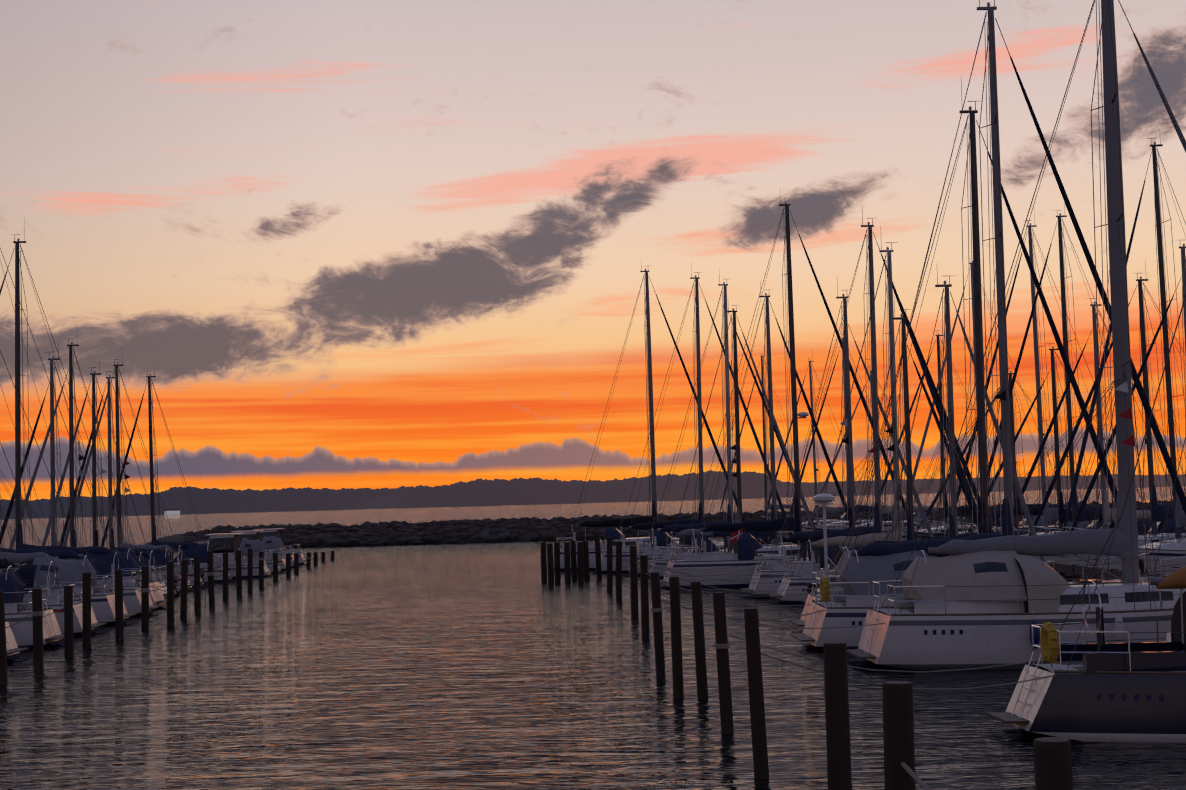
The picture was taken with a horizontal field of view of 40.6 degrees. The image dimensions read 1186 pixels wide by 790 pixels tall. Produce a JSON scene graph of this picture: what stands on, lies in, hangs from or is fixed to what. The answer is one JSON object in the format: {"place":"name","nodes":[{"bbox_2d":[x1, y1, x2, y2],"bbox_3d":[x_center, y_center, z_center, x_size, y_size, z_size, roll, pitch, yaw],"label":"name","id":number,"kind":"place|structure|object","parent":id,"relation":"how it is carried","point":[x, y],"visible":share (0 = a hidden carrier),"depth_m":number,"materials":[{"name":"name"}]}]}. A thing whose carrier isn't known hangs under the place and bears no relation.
{"place":"outdoors","nodes":[
{"label":"outdoors","id":0,"kind":"place"},
{"bbox_2d":[164,509,179,514],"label":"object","id":1,"kind":"structure","parent":0,"point":[172,511],"depth_m":2527.09,"materials":[{"name":"grey"}]},
{"bbox_2d":[0,486,1185,789],"bbox_3d":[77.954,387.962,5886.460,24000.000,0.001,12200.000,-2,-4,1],"label":"water surface","id":2,"kind":"object","parent":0,"point":[466,666],"visible":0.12,"depth_m":32.43,"materials":[{"name":"grey liquid"}]},
{"bbox_2d":[0,590,7,684],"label":"mooring pile","id":3,"kind":"object","parent":2,"relation":"on","point":[3,668],"visible":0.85,"depth_m":36.79,"materials":[{"name":"brown wood"}]},
{"bbox_2d":[5,620,28,657],"bbox_3d":[-20.596,0.011,42.749,10.305,15.388,3.826,-2,-4,-5],"label":"sailboat","id":4,"kind":"object","parent":2,"relation":"on","point":[12,648],"visible":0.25,"depth_m":43.22,"materials":[{"name":"white plastic"}]},
{"bbox_2d":[0,550,63,649],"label":"sailboat","id":5,"kind":"object","parent":2,"relation":"on","point":[17,607],"visible":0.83,"depth_m":46.54,"materials":[{"name":"grey plastic"}]},
{"bbox_2d":[31,588,43,670],"bbox_3d":[-13.753,6.109,39.742,0.311,2.639,0.296,-2,-4,1],"label":"mooring pile","id":6,"kind":"object","parent":2,"relation":"on","point":[37,612],"visible":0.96,"depth_m":39.67,"materials":[{"name":"brown wood"}]},
{"bbox_2d":[0,442,106,635],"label":"sailboat","id":7,"kind":"object","parent":2,"relation":"on","point":[55,601],"visible":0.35,"depth_m":51.21,"materials":[{"name":"white plastic"}]},
{"bbox_2d":[0,344,110,559],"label":"sailboat","id":8,"kind":"object","parent":2,"relation":"on","point":[54,528],"visible":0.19,"depth_m":66.66,"materials":[{"name":"grey metal"}]},
{"bbox_2d":[0,350,136,625],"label":"sailboat","id":9,"kind":"object","parent":2,"relation":"on","point":[34,568],"visible":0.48,"depth_m":55.38,"materials":[{"name":"white"}]},
{"bbox_2d":[64,585,73,656],"bbox_3d":[-14.212,6.429,43.519,0.253,2.520,0.262,-2,-4,1],"label":"mooring pile","id":10,"kind":"object","parent":2,"relation":"on","point":[68,626],"visible":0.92,"depth_m":43.45,"materials":[{"name":"brown wood"}]},
{"bbox_2d":[0,248,161,616],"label":"sailboat","id":11,"kind":"object","parent":2,"relation":"on","point":[132,598],"visible":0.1,"depth_m":60.27,"materials":[{"name":"grey"}]},
{"bbox_2d":[0,234,166,604],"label":"sailboat","id":12,"kind":"object","parent":2,"relation":"on","point":[102,558],"visible":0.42,"depth_m":64.47,"materials":[{"name":"white"}]},
{"bbox_2d":[82,572,90,648],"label":"mooring pile","id":13,"kind":"object","parent":2,"relation":"on","point":[86,610],"visible":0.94,"depth_m":45.97,"materials":[{"name":"brown wood"}]},
{"bbox_2d":[9,338,176,597],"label":"sailboat","id":14,"kind":"object","parent":2,"relation":"on","point":[73,542],"visible":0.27,"depth_m":70.28,"materials":[{"name":"black metal"}]},
{"bbox_2d":[10,540,208,569],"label":"jetty","id":15,"kind":"object","parent":2,"relation":"on","point":[202,542],"visible":0.06,"depth_m":134.98,"materials":[{"name":"brown wood"}]},
{"bbox_2d":[42,359,180,594],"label":"sailboat","id":16,"kind":"object","parent":2,"relation":"on","point":[96,531],"visible":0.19,"depth_m":74.03,"materials":[{"name":"black metal"}]},
{"bbox_2d":[115,570,123,640],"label":"mooring pile","id":17,"kind":"object","parent":2,"relation":"on","point":[119,627],"visible":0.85,"depth_m":48.63,"materials":[{"name":"brown wood"}]},
{"bbox_2d":[59,360,193,591],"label":"sailboat","id":18,"kind":"object","parent":2,"relation":"on","point":[161,557],"visible":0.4,"depth_m":77.82,"materials":[{"name":"white"}]},
{"bbox_2d":[63,359,207,587],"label":"sailboat","id":19,"kind":"object","parent":2,"relation":"on","point":[117,395],"visible":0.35,"depth_m":81.66,"materials":[{"name":"white"}]},
{"bbox_2d":[141,566,149,629],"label":"mooring pile","id":20,"kind":"object","parent":2,"relation":"on","point":[145,589],"visible":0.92,"depth_m":52.56,"materials":[{"name":"brown wood"}]},
{"bbox_2d":[100,371,235,582],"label":"sailboat","id":21,"kind":"object","parent":2,"relation":"on","point":[191,549],"visible":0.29,"depth_m":86.31,"materials":[{"name":"white"}]},
{"bbox_2d":[167,561,173,625],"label":"mooring pile","id":22,"kind":"object","parent":2,"relation":"on","point":[170,593],"visible":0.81,"depth_m":54.13,"materials":[{"name":"brown wood"}]},
{"bbox_2d":[180,559,187,619],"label":"mooring pile","id":23,"kind":"object","parent":2,"relation":"on","point":[184,589],"visible":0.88,"depth_m":57.06,"materials":[{"name":"brown wood"}]},
{"bbox_2d":[194,557,200,613],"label":"mooring pile","id":24,"kind":"object","parent":2,"relation":"on","point":[197,596],"visible":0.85,"depth_m":60.30,"materials":[{"name":"brown wood"}]},
{"bbox_2d":[207,551,214,606],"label":"mooring pile","id":25,"kind":"object","parent":2,"relation":"on","point":[210,575],"visible":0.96,"depth_m":64.33,"materials":[{"name":"brown wood"}]},
{"bbox_2d":[169,533,272,578],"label":"motor cruiser","id":26,"kind":"object","parent":2,"relation":"on","point":[221,543],"visible":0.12,"depth_m":90.61,"materials":[{"name":"white plastic"}]},
{"bbox_2d":[223,553,227,600],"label":"mooring pile","id":27,"kind":"object","parent":2,"relation":"on","point":[225,576],"visible":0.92,"depth_m":68.44,"materials":[{"name":"brown wood"}]},
{"bbox_2d":[171,537,284,573],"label":"motor cruiser","id":28,"kind":"object","parent":2,"relation":"on","point":[256,546],"visible":0.21,"depth_m":95.50,"materials":[{"name":"grey plastic"}]},
{"bbox_2d":[236,550,241,596],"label":"mooring pile","id":29,"kind":"object","parent":2,"relation":"on","point":[238,576],"visible":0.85,"depth_m":71.39,"materials":[{"name":"brown wood"}]},
{"bbox_2d":[247,548,252,591],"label":"mooring pile","id":30,"kind":"object","parent":2,"relation":"on","point":[250,573],"visible":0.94,"depth_m":74.73,"materials":[{"name":"brown wood"}]},
{"bbox_2d":[258,551,263,587],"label":"mooring pile","id":31,"kind":"object","parent":2,"relation":"on","point":[261,568],"visible":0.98,"depth_m":78.32,"materials":[{"name":"brown wood"}]},
{"bbox_2d":[231,530,293,570],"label":"motor cruiser","id":32,"kind":"object","parent":2,"relation":"on","point":[252,535],"visible":0.1,"depth_m":99.67,"materials":[{"name":"white plastic"}]},
{"bbox_2d":[273,553,278,579],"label":"mooring pile","id":33,"kind":"object","parent":2,"relation":"on","point":[275,566],"visible":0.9,"depth_m":86.92,"materials":[{"name":"brown wood"}]},
{"bbox_2d":[254,528,305,564],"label":"motor cruiser","id":34,"kind":"object","parent":2,"relation":"on","point":[275,532],"visible":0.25,"depth_m":109.66,"materials":[{"name":"grey plastic"}]},
{"bbox_2d":[262,536,302,567],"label":"motor cruiser","id":35,"kind":"object","parent":2,"relation":"on","point":[271,542],"visible":0.29,"depth_m":104.97,"materials":[{"name":"white plastic"}]},
{"bbox_2d":[286,553,290,576],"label":"mooring pile","id":36,"kind":"object","parent":2,"relation":"on","point":[288,564],"visible":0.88,"depth_m":90.83,"materials":[{"name":"brown wood"}]},
{"bbox_2d":[294,553,298,572],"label":"mooring pile","id":37,"kind":"object","parent":2,"relation":"on","point":[296,562],"visible":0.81,"depth_m":95.34,"materials":[{"name":"brown wood"}]},
{"bbox_2d":[306,552,310,567],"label":"mooring pile","id":38,"kind":"object","parent":2,"relation":"on","point":[308,560],"visible":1,"depth_m":102.37,"materials":[{"name":"brown wood"}]},
{"bbox_2d":[314,552,317,565],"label":"mooring pile","id":39,"kind":"object","parent":2,"relation":"on","point":[315,558],"visible":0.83,"depth_m":106.83,"materials":[{"name":"brown wood"}]},
{"bbox_2d":[321,552,324,561],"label":"mooring pile","id":40,"kind":"object","parent":2,"relation":"on","point":[322,556],"visible":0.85,"depth_m":113.16,"materials":[{"name":"brown wood"}]},
{"bbox_2d":[330,550,333,559],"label":"mooring pile","id":41,"kind":"object","parent":2,"relation":"on","point":[332,555],"visible":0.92,"depth_m":117.00,"materials":[{"name":"brown wood"}]},
{"bbox_2d":[5,543,1056,789],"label":"mooring lines","id":42,"kind":"object","parent":2,"relation":"on","point":[903,765],"visible":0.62,"depth_m":41.95,"materials":[{"name":"fabric"}]},
{"bbox_2d":[541,542,546,581],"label":"mooring pile","id":43,"kind":"object","parent":2,"relation":"on","point":[543,564],"visible":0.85,"depth_m":76.58,"materials":[{"name":"brown wood"}]},
{"bbox_2d":[547,543,553,584],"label":"mooring pile","id":44,"kind":"object","parent":2,"relation":"on","point":[550,567],"visible":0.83,"depth_m":73.50,"materials":[{"name":"brown wood"}]},
{"bbox_2d":[554,542,560,582],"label":"mooring pile","id":45,"kind":"object","parent":2,"relation":"on","point":[557,575],"visible":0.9,"depth_m":75.78,"materials":[{"name":"brown wood"}]},
{"bbox_2d":[564,542,570,582],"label":"mooring pile","id":46,"kind":"object","parent":2,"relation":"on","point":[567,569],"visible":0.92,"depth_m":75.16,"materials":[{"name":"brown wood"}]},
{"bbox_2d":[570,541,576,579],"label":"mooring pile","id":47,"kind":"object","parent":2,"relation":"on","point":[573,561],"visible":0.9,"depth_m":77.54,"materials":[{"name":"brown wood"}]},
{"bbox_2d":[577,542,583,582],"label":"mooring pile","id":48,"kind":"object","parent":2,"relation":"on","point":[580,569],"visible":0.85,"depth_m":74.42,"materials":[{"name":"brown wood"}]},
{"bbox_2d":[583,541,589,580],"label":"mooring pile","id":49,"kind":"object","parent":2,"relation":"on","point":[586,561],"visible":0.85,"depth_m":76.78,"materials":[{"name":"brown wood"}]},
{"bbox_2d":[594,532,601,578],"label":"mooring pile","id":50,"kind":"object","parent":2,"relation":"on","point":[598,556],"visible":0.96,"depth_m":78.18,"materials":[{"name":"brown wood"}]},
{"bbox_2d":[607,537,612,590],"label":"mooring pile","id":51,"kind":"object","parent":2,"relation":"on","point":[609,567],"visible":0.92,"depth_m":67.36,"materials":[{"name":"brown wood"}]},
{"bbox_2d":[616,541,621,598],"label":"mooring pile","id":52,"kind":"object","parent":2,"relation":"on","point":[618,569],"visible":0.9,"depth_m":61.80,"materials":[{"name":"brown wood"}]},
{"bbox_2d":[630,545,638,616],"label":"mooring pile","id":53,"kind":"object","parent":2,"relation":"on","point":[634,582],"visible":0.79,"depth_m":52.29,"materials":[{"name":"brown wood"}]},
{"bbox_2d":[640,555,649,635],"bbox_3d":[1.460,5.936,45.199,0.245,2.850,0.289,-2,-4,1],"label":"mooring pile","id":54,"kind":"object","parent":2,"relation":"on","point":[645,631],"visible":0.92,"depth_m":45.14,"materials":[{"name":"brown wood"}]},
{"bbox_2d":[553,265,744,570],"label":"sailboat","id":55,"kind":"object","parent":2,"relation":"on","point":[609,529],"visible":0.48,"depth_m":89.94,"materials":[{"name":"white"}]},
{"bbox_2d":[143,499,1172,547],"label":"breakwater","id":56,"kind":"object","parent":2,"relation":"on","point":[466,530],"visible":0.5,"depth_m":158.66,"materials":[{"name":"black stone"}]},
{"bbox_2d":[651,572,665,677],"bbox_3d":[1.407,5.231,34.459,0.287,2.853,0.261,-2,-4,1],"label":"mooring pile","id":57,"kind":"object","parent":2,"relation":"on","point":[657,609],"visible":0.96,"depth_m":34.40,"materials":[{"name":"brown wood"}]},
{"bbox_2d":[669,576,683,697],"bbox_3d":[1.620,4.960,30.920,0.215,2.919,0.258,-2,-4,1],"label":"mooring pile","id":58,"kind":"object","parent":2,"relation":"on","point":[676,646],"visible":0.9,"depth_m":30.87,"materials":[{"name":"brown wood"}]},
{"bbox_2d":[592,272,796,572],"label":"sailboat","id":59,"kind":"object","parent":2,"relation":"on","point":[662,538],"visible":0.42,"depth_m":85.49,"materials":[{"name":"white"}]},
{"bbox_2d":[691,581,707,698],"bbox_3d":[2.060,4.977,30.670,0.302,2.828,0.210,1,-5,-38],"label":"mooring pile","id":60,"kind":"object","parent":2,"relation":"on","point":[700,653],"visible":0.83,"depth_m":30.60,"materials":[{"name":"brown wood"}]},
{"bbox_2d":[622,275,815,575],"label":"sailboat","id":61,"kind":"object","parent":2,"relation":"on","point":[650,552],"visible":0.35,"depth_m":81.53,"materials":[{"name":"grey"}]},
{"bbox_2d":[713,592,733,733],"bbox_3d":[2.137,4.646,26.085,0.294,2.883,0.255,-2,-4,1],"label":"mooring pile","id":62,"kind":"object","parent":2,"relation":"on","point":[722,645],"visible":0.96,"depth_m":26.03,"materials":[{"name":"brown wood"}]},
{"bbox_2d":[648,306,814,578],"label":"sailboat","id":63,"kind":"object","parent":2,"relation":"on","point":[697,532],"visible":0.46,"depth_m":77.49,"materials":[{"name":"white"}]},
{"bbox_2d":[744,608,768,778],"bbox_3d":[2.252,4.360,21.907,0.288,2.901,0.202,-2,-4,1],"label":"mooring pile","id":64,"kind":"object","parent":2,"relation":"on","point":[757,710],"visible":1,"depth_m":21.85,"materials":[{"name":"brown wood"}]},
{"bbox_2d":[719,355,810,512],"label":"sailboat","id":65,"kind":"object","parent":2,"relation":"on","point":[785,506],"visible":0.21,"depth_m":169.34,"materials":[{"name":"red"}]},
{"bbox_2d":[685,281,848,551],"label":"sailboat","id":66,"kind":"object","parent":2,"relation":"on","point":[774,514],"visible":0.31,"depth_m":73.47,"materials":[{"name":"white"}]},
{"bbox_2d":[660,200,920,587],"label":"sailboat","id":67,"kind":"object","parent":2,"relation":"on","point":[740,554],"visible":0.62,"depth_m":69.13,"materials":[{"name":"white"}]},
{"bbox_2d":[760,350,872,539],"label":"sailboat","id":68,"kind":"object","parent":2,"relation":"on","point":[828,509],"visible":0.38,"depth_m":139.17,"materials":[{"name":"blue"}]},
{"bbox_2d":[823,642,851,789],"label":"mooring pile","id":69,"kind":"object","parent":2,"relation":"on","point":[839,774],"visible":1,"depth_m":17.30,"materials":[{"name":"brown wood"}]},
{"bbox_2d":[746,283,933,584],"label":"sailboat","id":70,"kind":"object","parent":2,"relation":"on","point":[848,424],"visible":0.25,"depth_m":65.53,"materials":[{"name":"white"}]},
{"bbox_2d":[787,334,905,530],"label":"sailboat","id":71,"kind":"object","parent":2,"relation":"on","point":[846,523],"visible":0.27,"depth_m":126.76,"materials":[{"name":"grey metal"}]},
{"bbox_2d":[730,212,978,597],"bbox_3d":[10.315,0.368,61.717,10.274,15.422,3.704,-1,-4,-1],"label":"sailboat","id":72,"kind":"object","parent":2,"relation":"on","point":[774,568],"visible":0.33,"depth_m":61.45,"materials":[{"name":"grey"}]},
{"bbox_2d":[768,226,992,603],"bbox_3d":[10.489,0.859,57.654,8.657,13.874,3.366,-1,-3,-1],"label":"sailboat","id":73,"kind":"object","parent":2,"relation":"on","point":[805,574],"visible":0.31,"depth_m":57.41,"materials":[{"name":"white"}]},
{"bbox_2d":[805,369,966,531],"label":"sailboat","id":74,"kind":"object","parent":2,"relation":"on","point":[916,515],"visible":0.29,"depth_m":117.36,"materials":[{"name":"blue"}]},
{"bbox_2d":[802,302,978,602],"bbox_3d":[10.200,1.975,53.614,6.889,11.090,2.877,-2,-4,-2],"label":"sailboat","id":75,"kind":"object","parent":2,"relation":"on","point":[909,495],"visible":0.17,"depth_m":53.51,"materials":[{"name":"black metal"}]},
{"bbox_2d":[882,681,915,789],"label":"mooring pile","id":76,"kind":"object","parent":2,"relation":"on","point":[898,728],"visible":1,"depth_m":12.80,"materials":[{"name":"brown wood"}]},
{"bbox_2d":[868,333,1024,533],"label":"sailboat","id":77,"kind":"object","parent":2,"relation":"on","point":[961,512],"visible":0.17,"depth_m":98.23,"materials":[{"name":"blue"}]},
{"bbox_2d":[722,531,1179,579],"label":"jetty","id":78,"kind":"object","parent":2,"relation":"on","point":[1072,561],"visible":0.06,"depth_m":55.08,"materials":[{"name":"brown wood"}]},
{"bbox_2d":[886,275,1053,564],"bbox_3d":[10.749,1.588,49.558,6.955,11.336,2.846,-1,-3,-1],"label":"sailboat","id":79,"kind":"object","parent":2,"relation":"on","point":[950,410],"visible":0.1,"depth_m":49.48,"materials":[{"name":"grey metal"}]},
{"bbox_2d":[789,81,1154,626],"bbox_3d":[10.520,-1.027,45.222,10.221,16.030,3.803,-1,-4,-2],"label":"sailboat","id":80,"kind":"object","parent":2,"relation":"on","point":[975,236],"visible":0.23,"depth_m":45.10,"materials":[{"name":"white"}]},
{"bbox_2d":[900,260,1067,540],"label":"sailboat","id":81,"kind":"object","parent":2,"relation":"on","point":[925,434],"visible":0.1,"depth_m":90.51,"materials":[{"name":"blue"}]},
{"bbox_2d":[790,0,1185,648],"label":"sailboat","id":82,"kind":"object","parent":2,"relation":"on","point":[850,602],"visible":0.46,"depth_m":40.43,"materials":[{"name":"white plastic"}]},
{"bbox_2d":[916,371,1101,537],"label":"sailboat","id":83,"kind":"object","parent":2,"relation":"on","point":[1036,511],"visible":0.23,"depth_m":85.96,"materials":[{"name":"grey metal"}]},
{"bbox_2d":[847,0,1185,670],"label":"sailboat","id":84,"kind":"object","parent":2,"relation":"on","point":[971,604],"visible":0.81,"depth_m":35.04,"materials":[{"name":"grey plastic"}]},
{"bbox_2d":[946,214,1148,536],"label":"sailboat","id":85,"kind":"object","parent":2,"relation":"on","point":[1047,513],"visible":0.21,"depth_m":80.53,"materials":[{"name":"grey metal"}]},
{"bbox_2d":[1033,737,1072,789],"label":"mooring pile","id":86,"kind":"object","parent":2,"relation":"on","point":[1053,763],"visible":1,"depth_m":9.91,"materials":[{"name":"brown wood"}]},
{"bbox_2d":[961,343,1147,535],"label":"sailboat","id":87,"kind":"object","parent":2,"relation":"on","point":[1062,510],"visible":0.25,"depth_m":77.12,"materials":[{"name":"grey metal"}]},
{"bbox_2d":[970,204,1185,534],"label":"sailboat","id":88,"kind":"object","parent":2,"relation":"on","point":[1088,512],"visible":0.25,"depth_m":76.56,"materials":[{"name":"blue"}]},
{"bbox_2d":[986,294,1185,742],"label":"sailboat","id":89,"kind":"object","parent":2,"relation":"on","point":[1100,690],"visible":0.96,"depth_m":24.25,"materials":[{"name":"blue"}]},
{"bbox_2d":[998,297,1185,535],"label":"sailboat","id":90,"kind":"object","parent":2,"relation":"on","point":[1106,509],"visible":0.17,"depth_m":71.42,"materials":[{"name":"grey metal"}]},
{"bbox_2d":[1027,263,1185,577],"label":"sailboat","id":91,"kind":"object","parent":2,"relation":"on","point":[1158,511],"visible":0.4,"depth_m":67.63,"materials":[{"name":"grey metal"}]},
{"bbox_2d":[1056,129,1185,579],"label":"sailboat","id":92,"kind":"object","parent":2,"relation":"on","point":[1179,517],"visible":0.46,"depth_m":64.15,"materials":[{"name":"grey metal"}]},
{"bbox_2d":[1062,244,1185,578],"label":"sailboat","id":93,"kind":"object","parent":2,"relation":"on","point":[1172,548],"visible":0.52,"depth_m":62.70,"materials":[{"name":"white"}]},
{"bbox_2d":[0,470,1185,518],"bbox_3d":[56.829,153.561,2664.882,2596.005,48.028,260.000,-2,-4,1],"label":"shore hills","id":94,"kind":"structure","parent":0,"point":[486,492],"depth_m":2565.64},
{"bbox_2d":[0,0,1185,500],"label":"sky","id":95,"kind":"structure","parent":0,"point":[355,244],"materials":[{"name":"orange"}]}
]}

